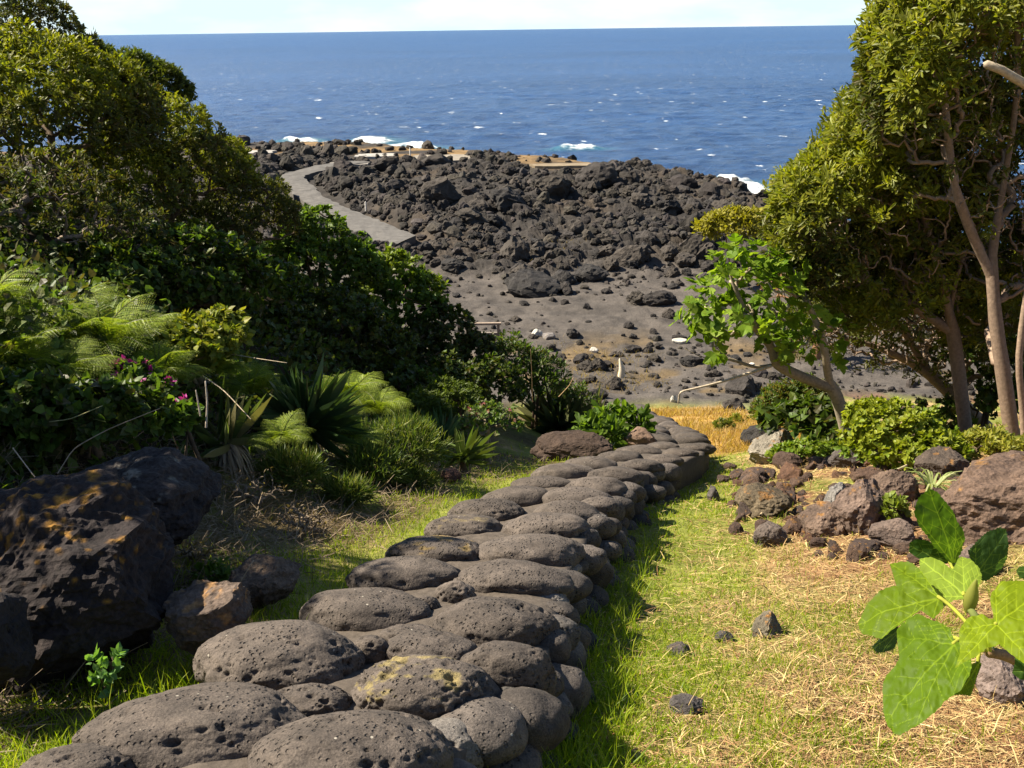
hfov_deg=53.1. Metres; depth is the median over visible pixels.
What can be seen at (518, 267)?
lava rock
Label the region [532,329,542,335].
pale stone
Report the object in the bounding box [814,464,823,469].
rock
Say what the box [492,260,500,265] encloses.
lava rock
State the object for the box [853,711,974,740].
dead branch
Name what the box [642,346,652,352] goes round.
lava rock
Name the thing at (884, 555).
rock
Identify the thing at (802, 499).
rock
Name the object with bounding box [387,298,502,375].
leafy shrub
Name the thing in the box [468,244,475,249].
lava rock
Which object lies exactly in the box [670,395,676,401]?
pale stone
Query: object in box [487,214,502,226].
lava rock
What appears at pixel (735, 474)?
rock
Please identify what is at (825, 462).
rock
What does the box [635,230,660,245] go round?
lava rock
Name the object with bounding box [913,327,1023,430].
leafy shrub
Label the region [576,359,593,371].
lava rock
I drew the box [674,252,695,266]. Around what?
lava rock
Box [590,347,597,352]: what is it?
pale stone
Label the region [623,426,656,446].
rock
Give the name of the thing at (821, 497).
rock
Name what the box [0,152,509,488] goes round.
creeper
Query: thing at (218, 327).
leafy plant
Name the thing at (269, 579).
rock
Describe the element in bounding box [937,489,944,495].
rock
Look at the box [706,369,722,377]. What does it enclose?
lava rock
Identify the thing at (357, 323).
leafy shrub
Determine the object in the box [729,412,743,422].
golden tuft
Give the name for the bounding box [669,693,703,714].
rock
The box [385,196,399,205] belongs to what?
lava rock
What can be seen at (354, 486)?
grassy bush
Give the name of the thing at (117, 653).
weed clump
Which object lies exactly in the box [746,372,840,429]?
heath bush
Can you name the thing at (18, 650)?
rock
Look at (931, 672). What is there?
fig shoot
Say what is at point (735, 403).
lava rock
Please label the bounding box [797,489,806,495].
rock
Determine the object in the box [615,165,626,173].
lava rock
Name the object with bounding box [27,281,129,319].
fern
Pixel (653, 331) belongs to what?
lava rock
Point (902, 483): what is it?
rock
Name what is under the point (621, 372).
stump
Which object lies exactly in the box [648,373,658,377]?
lava rock
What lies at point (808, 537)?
rock
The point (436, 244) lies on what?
lava rock
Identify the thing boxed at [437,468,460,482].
rock
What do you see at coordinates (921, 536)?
rock
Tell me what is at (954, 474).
rock
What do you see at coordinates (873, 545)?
rock
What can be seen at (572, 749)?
grass
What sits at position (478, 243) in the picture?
lava rock
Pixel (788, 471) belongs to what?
rock
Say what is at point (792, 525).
rock
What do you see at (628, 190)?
lava rock
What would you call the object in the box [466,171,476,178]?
lava rock
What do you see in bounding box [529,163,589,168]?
concrete slab
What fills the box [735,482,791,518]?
rock
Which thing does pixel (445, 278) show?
lava rock
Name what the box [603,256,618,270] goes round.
lava rock
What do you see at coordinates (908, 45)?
evergreen tree
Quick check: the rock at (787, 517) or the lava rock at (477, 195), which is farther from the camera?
the lava rock at (477, 195)
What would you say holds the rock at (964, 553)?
on the ground at (608, 317)
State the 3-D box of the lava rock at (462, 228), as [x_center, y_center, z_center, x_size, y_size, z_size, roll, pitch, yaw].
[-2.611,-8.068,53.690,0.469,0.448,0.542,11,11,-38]
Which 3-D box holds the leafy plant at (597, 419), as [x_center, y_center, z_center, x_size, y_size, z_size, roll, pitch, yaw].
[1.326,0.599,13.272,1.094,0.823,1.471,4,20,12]
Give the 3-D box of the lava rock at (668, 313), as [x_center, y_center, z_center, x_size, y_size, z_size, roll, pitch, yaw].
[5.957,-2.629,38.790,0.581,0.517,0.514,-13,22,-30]
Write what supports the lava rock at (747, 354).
on the ground at (608, 317)
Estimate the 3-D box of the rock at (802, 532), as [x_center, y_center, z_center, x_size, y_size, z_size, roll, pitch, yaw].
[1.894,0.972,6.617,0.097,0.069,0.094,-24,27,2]
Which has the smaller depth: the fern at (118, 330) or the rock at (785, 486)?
the fern at (118, 330)
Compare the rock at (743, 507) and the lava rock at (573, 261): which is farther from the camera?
the lava rock at (573, 261)
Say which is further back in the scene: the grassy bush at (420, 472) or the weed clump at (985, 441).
the weed clump at (985, 441)
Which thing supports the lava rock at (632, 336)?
on the ground at (608, 317)
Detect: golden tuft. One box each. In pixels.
[712,417,736,430]
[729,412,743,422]
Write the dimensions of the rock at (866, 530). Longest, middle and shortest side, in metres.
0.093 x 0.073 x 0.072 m
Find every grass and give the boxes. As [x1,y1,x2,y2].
[0,439,1023,767]
[536,238,800,455]
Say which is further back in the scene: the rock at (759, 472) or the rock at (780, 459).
the rock at (780, 459)
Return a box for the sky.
[0,0,871,34]
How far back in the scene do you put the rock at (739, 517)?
7.32 m
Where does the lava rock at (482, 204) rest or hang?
on the ground at (608, 317)
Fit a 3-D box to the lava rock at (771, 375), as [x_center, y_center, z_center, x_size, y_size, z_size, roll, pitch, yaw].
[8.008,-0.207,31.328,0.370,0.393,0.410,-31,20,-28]
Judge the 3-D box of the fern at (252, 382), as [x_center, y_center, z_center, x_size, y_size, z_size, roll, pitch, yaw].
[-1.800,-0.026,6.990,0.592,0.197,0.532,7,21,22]
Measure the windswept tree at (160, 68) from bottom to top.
2.809 m
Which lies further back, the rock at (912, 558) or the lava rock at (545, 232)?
the lava rock at (545, 232)
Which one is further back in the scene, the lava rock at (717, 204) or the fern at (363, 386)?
the lava rock at (717, 204)
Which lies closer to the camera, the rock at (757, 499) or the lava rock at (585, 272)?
the rock at (757, 499)
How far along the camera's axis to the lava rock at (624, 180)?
63.82 m
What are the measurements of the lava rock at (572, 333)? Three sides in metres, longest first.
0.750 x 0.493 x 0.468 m
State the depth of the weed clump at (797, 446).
11.66 m
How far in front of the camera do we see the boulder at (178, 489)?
4.21 m
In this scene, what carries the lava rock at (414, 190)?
on the ground at (608, 317)
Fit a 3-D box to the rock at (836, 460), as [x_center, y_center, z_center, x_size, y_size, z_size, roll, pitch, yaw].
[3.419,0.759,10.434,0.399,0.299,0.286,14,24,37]
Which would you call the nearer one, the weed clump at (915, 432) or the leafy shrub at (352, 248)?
the weed clump at (915, 432)
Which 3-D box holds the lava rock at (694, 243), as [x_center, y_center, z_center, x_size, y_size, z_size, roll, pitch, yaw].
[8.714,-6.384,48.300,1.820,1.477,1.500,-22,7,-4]
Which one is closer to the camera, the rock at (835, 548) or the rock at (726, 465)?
the rock at (835, 548)
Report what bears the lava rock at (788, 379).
on the ground at (608, 317)
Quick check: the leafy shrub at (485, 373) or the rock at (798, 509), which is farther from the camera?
the leafy shrub at (485, 373)
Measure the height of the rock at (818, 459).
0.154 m
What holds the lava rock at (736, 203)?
on the ground at (608, 317)
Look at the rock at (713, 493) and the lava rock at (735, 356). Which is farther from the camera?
the lava rock at (735, 356)
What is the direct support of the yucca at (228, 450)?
on the ground at (608, 317)
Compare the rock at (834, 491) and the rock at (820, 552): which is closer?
the rock at (820, 552)
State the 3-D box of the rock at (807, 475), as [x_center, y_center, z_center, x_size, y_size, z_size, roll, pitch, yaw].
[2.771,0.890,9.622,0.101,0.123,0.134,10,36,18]
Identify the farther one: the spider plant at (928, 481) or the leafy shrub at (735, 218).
the leafy shrub at (735, 218)
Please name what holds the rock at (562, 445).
on the ground at (608, 317)
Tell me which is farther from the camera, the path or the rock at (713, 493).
the path
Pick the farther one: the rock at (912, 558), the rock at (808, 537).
the rock at (808, 537)
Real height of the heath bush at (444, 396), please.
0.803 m
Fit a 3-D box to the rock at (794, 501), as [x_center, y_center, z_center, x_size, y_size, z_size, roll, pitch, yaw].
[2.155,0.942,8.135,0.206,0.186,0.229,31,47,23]
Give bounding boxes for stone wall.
[19,404,716,767]
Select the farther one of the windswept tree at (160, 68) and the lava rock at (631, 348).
the lava rock at (631, 348)
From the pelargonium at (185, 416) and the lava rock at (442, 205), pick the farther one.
the lava rock at (442, 205)
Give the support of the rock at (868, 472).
on the ground at (608, 317)
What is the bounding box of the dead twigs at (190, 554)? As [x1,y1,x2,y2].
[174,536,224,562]
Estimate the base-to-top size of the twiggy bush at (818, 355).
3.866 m
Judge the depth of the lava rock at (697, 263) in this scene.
46.61 m
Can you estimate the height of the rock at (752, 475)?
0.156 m
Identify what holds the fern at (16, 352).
on the ground at (608, 317)
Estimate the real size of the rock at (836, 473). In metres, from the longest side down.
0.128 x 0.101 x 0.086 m
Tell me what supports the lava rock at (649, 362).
on the ground at (608, 317)
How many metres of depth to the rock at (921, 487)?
7.63 m
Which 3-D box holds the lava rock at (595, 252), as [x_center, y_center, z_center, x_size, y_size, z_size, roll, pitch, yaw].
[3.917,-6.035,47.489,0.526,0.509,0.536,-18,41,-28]
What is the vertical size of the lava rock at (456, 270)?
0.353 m
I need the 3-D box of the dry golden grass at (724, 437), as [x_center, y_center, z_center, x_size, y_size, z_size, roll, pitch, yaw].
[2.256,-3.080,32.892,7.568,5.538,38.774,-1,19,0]
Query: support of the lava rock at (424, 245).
on the ground at (608, 317)
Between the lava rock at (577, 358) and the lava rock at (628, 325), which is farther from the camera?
the lava rock at (628, 325)
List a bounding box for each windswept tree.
[0,0,104,173]
[70,32,198,216]
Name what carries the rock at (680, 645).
on the ground at (608, 317)
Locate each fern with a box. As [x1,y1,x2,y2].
[0,264,47,337]
[0,293,103,338]
[0,317,75,373]
[0,334,125,379]
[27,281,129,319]
[43,292,178,360]
[111,304,183,351]
[124,339,214,385]
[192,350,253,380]
[201,359,293,398]
[244,408,315,451]
[319,413,391,449]
[322,370,388,405]
[352,386,414,417]
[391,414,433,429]
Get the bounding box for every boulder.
[0,467,175,697]
[78,447,221,545]
[941,450,1023,548]
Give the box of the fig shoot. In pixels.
[858,489,1023,734]
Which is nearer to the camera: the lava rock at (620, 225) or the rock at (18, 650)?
the rock at (18, 650)
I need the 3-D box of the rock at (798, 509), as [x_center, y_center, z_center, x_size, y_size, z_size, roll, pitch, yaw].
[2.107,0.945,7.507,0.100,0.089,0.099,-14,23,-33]
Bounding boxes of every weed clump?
[84,641,128,697]
[764,435,874,462]
[833,393,974,470]
[878,490,911,520]
[961,422,1023,460]
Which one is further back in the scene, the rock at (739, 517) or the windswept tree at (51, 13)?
the windswept tree at (51, 13)
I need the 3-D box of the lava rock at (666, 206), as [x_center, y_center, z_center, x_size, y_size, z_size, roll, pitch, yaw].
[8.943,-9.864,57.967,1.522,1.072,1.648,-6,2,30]
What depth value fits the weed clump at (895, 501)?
6.38 m
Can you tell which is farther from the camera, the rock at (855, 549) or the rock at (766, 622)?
the rock at (855, 549)
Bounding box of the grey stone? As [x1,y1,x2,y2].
[542,333,555,339]
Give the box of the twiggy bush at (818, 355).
[756,255,838,359]
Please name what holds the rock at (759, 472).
on the ground at (608, 317)
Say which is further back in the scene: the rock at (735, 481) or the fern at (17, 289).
the rock at (735, 481)
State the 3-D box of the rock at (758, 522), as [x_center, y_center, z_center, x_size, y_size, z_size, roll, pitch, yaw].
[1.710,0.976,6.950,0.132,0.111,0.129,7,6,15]
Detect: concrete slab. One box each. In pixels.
[248,150,276,154]
[330,162,369,166]
[354,153,394,158]
[413,154,470,161]
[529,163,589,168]
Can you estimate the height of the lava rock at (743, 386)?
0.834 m
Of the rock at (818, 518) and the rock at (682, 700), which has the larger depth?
the rock at (818, 518)
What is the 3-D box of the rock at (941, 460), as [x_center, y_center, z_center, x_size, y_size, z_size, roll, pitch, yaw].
[3.418,0.682,8.117,0.417,0.308,0.367,-9,21,-23]
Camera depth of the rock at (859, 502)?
6.42 m
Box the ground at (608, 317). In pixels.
[0,141,1023,767]
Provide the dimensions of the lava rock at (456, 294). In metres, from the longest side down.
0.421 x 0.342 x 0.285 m
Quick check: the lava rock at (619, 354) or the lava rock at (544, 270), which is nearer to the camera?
the lava rock at (619, 354)
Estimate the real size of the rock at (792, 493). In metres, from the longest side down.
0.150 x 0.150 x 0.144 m
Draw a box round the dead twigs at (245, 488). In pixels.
[221,463,291,504]
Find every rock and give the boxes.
[0,592,36,684]
[162,580,252,654]
[229,554,300,608]
[382,193,398,204]
[384,175,393,183]
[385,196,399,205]
[403,244,409,250]
[411,186,420,194]
[418,241,433,251]
[420,176,460,203]
[429,239,442,251]
[436,199,448,210]
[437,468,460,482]
[441,259,465,271]
[441,276,451,282]
[451,267,459,273]
[452,292,459,296]
[453,207,489,225]
[459,226,466,231]
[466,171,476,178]
[466,197,489,210]
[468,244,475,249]
[473,194,485,200]
[474,240,482,247]
[475,224,483,231]
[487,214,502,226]
[491,186,526,212]
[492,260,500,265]
[493,232,509,242]
[499,236,529,260]
[504,269,561,297]
[509,263,522,269]
[511,264,533,272]
[511,315,521,321]
[519,300,528,305]
[528,333,536,338]
[529,238,540,243]
[529,241,547,256]
[530,430,612,461]
[532,258,545,267]
[534,173,570,196]
[534,267,550,276]
[542,228,550,235]
[543,343,555,350]
[551,269,575,284]
[556,263,563,269]
[560,231,574,239]
[560,281,572,295]
[561,299,568,304]
[566,328,580,338]
[569,258,576,265]
[573,353,588,363]
[574,263,608,282]
[575,161,616,188]
[576,339,582,344]
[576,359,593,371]
[581,376,595,383]
[583,303,590,309]
[586,388,607,398]
[590,248,600,256]
[591,358,606,370]
[596,233,621,244]
[598,244,615,255]
[601,288,611,293]
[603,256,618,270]
[604,360,614,367]
[605,376,622,389]
[610,244,651,266]
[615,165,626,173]
[616,177,627,184]
[616,223,624,228]
[617,351,624,356]
[620,206,633,214]
[622,185,635,195]
[623,321,633,328]
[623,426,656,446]
[624,261,638,268]
[624,344,641,352]
[626,290,644,305]
[629,193,651,206]
[629,333,637,338]
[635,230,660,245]
[641,290,676,306]
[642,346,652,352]
[644,360,652,365]
[648,354,661,361]
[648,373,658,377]
[649,328,657,334]
[653,381,660,387]
[654,342,661,348]
[655,200,682,213]
[659,244,677,260]
[662,308,674,318]
[664,195,673,199]
[664,241,678,252]
[665,265,679,277]
[666,641,689,657]
[667,283,678,289]
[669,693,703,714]
[672,334,686,338]
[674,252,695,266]
[674,281,684,285]
[678,232,714,255]
[679,355,703,366]
[681,378,690,382]
[683,203,695,214]
[686,197,703,210]
[693,260,703,267]
[696,242,716,259]
[701,261,713,271]
[703,199,713,208]
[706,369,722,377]
[707,485,719,500]
[711,199,729,209]
[713,232,721,247]
[715,630,733,642]
[717,475,729,482]
[720,201,739,209]
[722,398,744,410]
[723,462,736,468]
[725,375,756,396]
[727,500,736,507]
[728,354,739,359]
[728,522,743,534]
[729,468,743,479]
[732,479,741,485]
[734,513,745,521]
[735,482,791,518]
[737,502,751,517]
[739,469,765,479]
[740,425,783,445]
[740,479,759,485]
[741,466,762,475]
[741,472,763,483]
[743,352,752,356]
[748,429,794,463]
[751,245,770,256]
[751,609,782,638]
[753,521,787,547]
[754,381,761,391]
[754,519,770,529]
[760,467,775,479]
[760,476,767,482]
[767,371,780,379]
[772,451,802,469]
[775,481,795,492]
[777,473,781,480]
[780,461,803,480]
[780,488,796,507]
[782,515,796,521]
[783,517,802,535]
[784,376,794,381]
[786,490,796,499]
[789,477,803,487]
[792,505,803,514]
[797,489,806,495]
[797,496,805,502]
[797,501,846,538]
[799,528,805,536]
[802,472,812,481]
[803,532,813,541]
[805,461,818,469]
[808,456,823,463]
[808,537,827,548]
[813,493,824,503]
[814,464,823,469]
[814,550,823,556]
[822,455,832,466]
[823,482,845,502]
[827,450,857,469]
[827,552,839,560]
[828,539,838,547]
[828,545,843,553]
[831,478,888,534]
[832,470,842,477]
[846,542,868,562]
[849,461,866,472]
[849,466,879,481]
[850,538,880,555]
[854,557,860,562]
[863,527,869,534]
[868,518,914,549]
[871,469,918,501]
[875,465,888,471]
[877,551,888,559]
[879,512,912,524]
[893,542,909,554]
[908,554,919,565]
[914,445,969,481]
[918,482,926,489]
[918,535,927,539]
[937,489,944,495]
[946,471,958,480]
[955,544,973,563]
[975,653,1023,707]
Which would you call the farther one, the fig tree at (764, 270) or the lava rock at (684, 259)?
the lava rock at (684, 259)
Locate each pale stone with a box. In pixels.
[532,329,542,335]
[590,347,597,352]
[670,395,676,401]
[672,338,688,343]
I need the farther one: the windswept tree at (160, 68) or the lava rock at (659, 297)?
the lava rock at (659, 297)
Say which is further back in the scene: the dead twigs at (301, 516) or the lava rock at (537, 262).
the lava rock at (537, 262)
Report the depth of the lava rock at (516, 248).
47.65 m
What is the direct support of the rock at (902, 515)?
on the ground at (608, 317)
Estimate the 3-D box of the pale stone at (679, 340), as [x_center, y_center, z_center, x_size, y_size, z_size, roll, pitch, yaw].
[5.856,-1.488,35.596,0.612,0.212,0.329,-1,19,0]
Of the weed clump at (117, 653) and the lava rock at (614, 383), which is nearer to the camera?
the weed clump at (117, 653)
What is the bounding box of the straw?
[0,390,1023,767]
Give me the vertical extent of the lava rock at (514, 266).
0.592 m
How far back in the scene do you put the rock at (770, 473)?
10.11 m
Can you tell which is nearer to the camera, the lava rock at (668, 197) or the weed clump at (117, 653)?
the weed clump at (117, 653)
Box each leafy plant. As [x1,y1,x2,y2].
[0,364,175,459]
[132,303,255,398]
[188,556,233,581]
[568,398,657,450]
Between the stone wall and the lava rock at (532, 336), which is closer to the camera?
the stone wall
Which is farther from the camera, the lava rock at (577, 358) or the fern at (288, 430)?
the lava rock at (577, 358)
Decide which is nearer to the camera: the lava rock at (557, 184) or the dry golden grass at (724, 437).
the dry golden grass at (724, 437)
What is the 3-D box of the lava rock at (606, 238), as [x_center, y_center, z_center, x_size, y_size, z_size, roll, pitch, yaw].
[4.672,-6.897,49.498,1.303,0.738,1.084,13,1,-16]
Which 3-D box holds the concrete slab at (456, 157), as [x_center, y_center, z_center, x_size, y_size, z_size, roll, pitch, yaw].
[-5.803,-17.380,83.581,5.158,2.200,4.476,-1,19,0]
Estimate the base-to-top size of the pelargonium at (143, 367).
0.491 m
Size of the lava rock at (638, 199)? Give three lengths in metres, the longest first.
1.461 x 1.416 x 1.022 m
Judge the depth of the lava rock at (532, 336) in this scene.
36.31 m
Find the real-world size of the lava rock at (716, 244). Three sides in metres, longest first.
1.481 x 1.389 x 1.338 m
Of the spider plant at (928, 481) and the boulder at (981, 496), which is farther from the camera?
the spider plant at (928, 481)
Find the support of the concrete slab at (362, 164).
on the ground at (608, 317)
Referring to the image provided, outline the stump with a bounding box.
[617,358,624,377]
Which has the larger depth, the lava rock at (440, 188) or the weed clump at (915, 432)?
the lava rock at (440, 188)
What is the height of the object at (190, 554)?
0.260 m
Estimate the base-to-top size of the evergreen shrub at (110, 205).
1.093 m
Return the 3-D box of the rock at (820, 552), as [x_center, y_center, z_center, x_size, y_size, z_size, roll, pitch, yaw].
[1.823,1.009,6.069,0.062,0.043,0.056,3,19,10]
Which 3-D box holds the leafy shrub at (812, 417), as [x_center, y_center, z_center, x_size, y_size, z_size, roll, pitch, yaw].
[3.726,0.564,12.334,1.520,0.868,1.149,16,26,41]
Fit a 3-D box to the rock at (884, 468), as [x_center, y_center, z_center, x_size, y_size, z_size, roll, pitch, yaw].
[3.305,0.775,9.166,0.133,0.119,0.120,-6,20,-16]
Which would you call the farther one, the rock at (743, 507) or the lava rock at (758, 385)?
the lava rock at (758, 385)
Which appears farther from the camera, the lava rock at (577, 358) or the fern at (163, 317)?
the lava rock at (577, 358)
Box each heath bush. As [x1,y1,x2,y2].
[396,374,483,440]
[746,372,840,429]
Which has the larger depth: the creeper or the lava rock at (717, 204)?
the lava rock at (717, 204)
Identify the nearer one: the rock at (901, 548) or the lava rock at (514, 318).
the rock at (901, 548)
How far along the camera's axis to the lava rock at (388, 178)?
65.78 m
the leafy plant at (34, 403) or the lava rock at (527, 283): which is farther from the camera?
the lava rock at (527, 283)
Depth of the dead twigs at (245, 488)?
5.93 m
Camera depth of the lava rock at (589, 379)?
31.10 m
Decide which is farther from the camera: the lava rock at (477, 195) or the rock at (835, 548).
the lava rock at (477, 195)
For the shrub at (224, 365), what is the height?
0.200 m
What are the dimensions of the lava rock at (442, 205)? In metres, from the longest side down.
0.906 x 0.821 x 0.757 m
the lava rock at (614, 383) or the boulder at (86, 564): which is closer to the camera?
the boulder at (86, 564)
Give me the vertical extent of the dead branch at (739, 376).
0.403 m
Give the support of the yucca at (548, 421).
on the ground at (608, 317)
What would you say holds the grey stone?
on the ground at (608, 317)
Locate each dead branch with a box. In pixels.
[678,365,771,403]
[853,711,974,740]
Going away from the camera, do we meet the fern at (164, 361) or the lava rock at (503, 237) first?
the fern at (164, 361)
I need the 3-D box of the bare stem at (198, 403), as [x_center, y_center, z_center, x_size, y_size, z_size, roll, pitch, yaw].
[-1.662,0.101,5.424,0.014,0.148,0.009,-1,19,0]
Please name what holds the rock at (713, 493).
on the ground at (608, 317)
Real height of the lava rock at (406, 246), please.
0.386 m
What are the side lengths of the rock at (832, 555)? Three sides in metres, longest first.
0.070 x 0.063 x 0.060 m
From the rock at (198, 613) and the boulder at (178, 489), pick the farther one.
the boulder at (178, 489)
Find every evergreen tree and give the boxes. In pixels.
[751,75,1011,436]
[786,236,1016,430]
[833,0,1023,439]
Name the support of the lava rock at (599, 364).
on the ground at (608, 317)
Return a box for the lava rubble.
[123,135,984,409]
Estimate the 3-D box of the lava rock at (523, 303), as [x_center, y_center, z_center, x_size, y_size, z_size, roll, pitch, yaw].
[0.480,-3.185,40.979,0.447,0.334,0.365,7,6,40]
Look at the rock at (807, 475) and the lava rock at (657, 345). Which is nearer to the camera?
the rock at (807, 475)
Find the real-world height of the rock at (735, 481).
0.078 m
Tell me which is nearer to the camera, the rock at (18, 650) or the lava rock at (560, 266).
the rock at (18, 650)
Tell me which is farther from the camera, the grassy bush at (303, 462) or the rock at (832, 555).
the grassy bush at (303, 462)
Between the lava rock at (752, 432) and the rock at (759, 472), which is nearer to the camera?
the rock at (759, 472)
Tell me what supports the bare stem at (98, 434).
on the ground at (608, 317)
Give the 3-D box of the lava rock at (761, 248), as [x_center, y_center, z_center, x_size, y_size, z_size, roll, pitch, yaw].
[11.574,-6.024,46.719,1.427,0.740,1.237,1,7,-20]
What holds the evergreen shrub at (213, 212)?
on the ground at (608, 317)
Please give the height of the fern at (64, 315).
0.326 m
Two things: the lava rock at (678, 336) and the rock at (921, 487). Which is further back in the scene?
the lava rock at (678, 336)
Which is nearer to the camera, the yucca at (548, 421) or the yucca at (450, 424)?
the yucca at (450, 424)
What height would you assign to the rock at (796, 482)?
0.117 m
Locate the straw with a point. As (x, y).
(856, 712)
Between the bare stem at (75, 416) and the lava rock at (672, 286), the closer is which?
the bare stem at (75, 416)
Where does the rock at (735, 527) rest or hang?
on the ground at (608, 317)
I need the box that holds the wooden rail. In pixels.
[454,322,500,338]
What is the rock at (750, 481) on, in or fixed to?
on the ground at (608, 317)
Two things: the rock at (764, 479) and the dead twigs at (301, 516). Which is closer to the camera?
the dead twigs at (301, 516)
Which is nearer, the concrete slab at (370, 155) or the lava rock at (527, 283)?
the lava rock at (527, 283)
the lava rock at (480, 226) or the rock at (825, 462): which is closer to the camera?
the rock at (825, 462)
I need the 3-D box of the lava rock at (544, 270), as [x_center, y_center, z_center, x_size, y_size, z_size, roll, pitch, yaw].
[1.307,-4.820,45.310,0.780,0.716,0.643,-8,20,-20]
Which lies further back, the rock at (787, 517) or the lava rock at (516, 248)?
the lava rock at (516, 248)
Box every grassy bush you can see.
[245,441,334,498]
[313,467,383,509]
[327,409,462,490]
[387,457,446,492]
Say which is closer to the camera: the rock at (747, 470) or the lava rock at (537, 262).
the rock at (747, 470)
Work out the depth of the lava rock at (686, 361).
32.87 m
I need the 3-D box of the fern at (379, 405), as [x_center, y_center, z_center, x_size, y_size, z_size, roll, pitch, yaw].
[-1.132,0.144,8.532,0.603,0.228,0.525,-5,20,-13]
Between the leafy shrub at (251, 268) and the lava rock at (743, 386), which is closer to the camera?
the leafy shrub at (251, 268)
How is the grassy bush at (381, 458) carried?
on the ground at (608, 317)
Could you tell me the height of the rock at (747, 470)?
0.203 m
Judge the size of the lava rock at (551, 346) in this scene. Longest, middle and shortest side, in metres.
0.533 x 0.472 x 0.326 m
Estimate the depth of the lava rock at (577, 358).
33.56 m
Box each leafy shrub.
[54,215,304,313]
[247,278,419,371]
[260,202,385,308]
[321,242,452,326]
[367,348,528,408]
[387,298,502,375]
[476,329,600,428]
[690,202,765,276]
[754,389,876,454]
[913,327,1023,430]
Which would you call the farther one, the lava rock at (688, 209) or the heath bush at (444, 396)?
the lava rock at (688, 209)
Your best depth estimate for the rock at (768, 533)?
6.42 m
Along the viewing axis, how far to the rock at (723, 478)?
10.52 m
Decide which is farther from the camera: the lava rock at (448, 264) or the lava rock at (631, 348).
the lava rock at (448, 264)
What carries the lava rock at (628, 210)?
on the ground at (608, 317)
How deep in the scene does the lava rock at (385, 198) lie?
60.04 m
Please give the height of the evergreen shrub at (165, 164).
1.976 m
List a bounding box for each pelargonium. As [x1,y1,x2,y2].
[92,354,179,410]
[146,393,217,500]
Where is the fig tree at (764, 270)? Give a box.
[669,233,862,435]
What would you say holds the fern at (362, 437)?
on the ground at (608, 317)
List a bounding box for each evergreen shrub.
[0,17,174,221]
[0,141,178,268]
[57,90,262,267]
[158,169,304,254]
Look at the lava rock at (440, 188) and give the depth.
61.83 m
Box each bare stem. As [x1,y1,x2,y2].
[12,448,34,476]
[49,405,102,421]
[57,408,159,473]
[195,390,200,415]
[203,376,250,418]
[205,381,207,427]
[231,354,286,362]
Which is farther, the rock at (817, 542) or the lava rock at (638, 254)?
the lava rock at (638, 254)
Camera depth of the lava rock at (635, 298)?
40.82 m
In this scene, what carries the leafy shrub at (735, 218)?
on the ground at (608, 317)
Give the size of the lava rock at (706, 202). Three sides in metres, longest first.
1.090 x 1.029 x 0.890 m
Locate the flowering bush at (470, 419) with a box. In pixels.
[451,399,524,463]
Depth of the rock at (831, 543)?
6.15 m
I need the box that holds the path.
[282,161,415,245]
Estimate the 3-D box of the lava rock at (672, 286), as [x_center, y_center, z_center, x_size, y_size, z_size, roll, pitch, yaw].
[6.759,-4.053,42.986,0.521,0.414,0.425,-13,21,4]
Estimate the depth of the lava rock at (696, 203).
57.92 m
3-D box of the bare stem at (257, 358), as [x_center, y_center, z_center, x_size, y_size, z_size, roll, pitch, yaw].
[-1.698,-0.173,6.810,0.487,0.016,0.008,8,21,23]
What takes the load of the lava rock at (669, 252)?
on the ground at (608, 317)
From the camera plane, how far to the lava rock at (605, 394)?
28.82 m
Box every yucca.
[193,373,285,482]
[250,354,369,466]
[418,406,467,446]
[433,426,499,473]
[515,387,600,433]
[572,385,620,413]
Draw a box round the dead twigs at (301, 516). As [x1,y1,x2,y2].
[268,499,334,535]
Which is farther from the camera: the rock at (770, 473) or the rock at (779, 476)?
the rock at (770, 473)
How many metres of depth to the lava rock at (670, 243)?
48.33 m
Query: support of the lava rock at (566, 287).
on the ground at (608, 317)
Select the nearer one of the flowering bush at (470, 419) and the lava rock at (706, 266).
the flowering bush at (470, 419)
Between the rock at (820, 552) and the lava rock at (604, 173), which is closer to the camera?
the rock at (820, 552)
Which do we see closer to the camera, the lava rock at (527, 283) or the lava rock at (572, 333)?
the lava rock at (572, 333)
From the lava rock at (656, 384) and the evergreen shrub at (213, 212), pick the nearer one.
the evergreen shrub at (213, 212)
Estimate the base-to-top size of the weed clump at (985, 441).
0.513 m
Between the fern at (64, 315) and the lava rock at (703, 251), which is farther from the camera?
the lava rock at (703, 251)
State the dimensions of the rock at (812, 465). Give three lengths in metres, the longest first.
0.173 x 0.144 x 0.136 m
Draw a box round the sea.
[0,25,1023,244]
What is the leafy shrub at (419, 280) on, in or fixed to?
on the ground at (608, 317)
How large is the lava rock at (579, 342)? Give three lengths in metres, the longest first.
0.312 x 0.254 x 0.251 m
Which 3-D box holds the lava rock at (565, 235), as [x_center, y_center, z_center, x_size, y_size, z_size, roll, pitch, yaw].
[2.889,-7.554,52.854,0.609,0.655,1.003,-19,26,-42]
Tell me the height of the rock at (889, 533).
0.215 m
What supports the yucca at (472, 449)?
on the ground at (608, 317)
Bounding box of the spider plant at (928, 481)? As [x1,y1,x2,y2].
[895,467,959,491]
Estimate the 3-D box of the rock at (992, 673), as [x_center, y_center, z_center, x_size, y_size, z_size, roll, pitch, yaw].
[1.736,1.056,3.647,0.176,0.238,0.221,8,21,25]

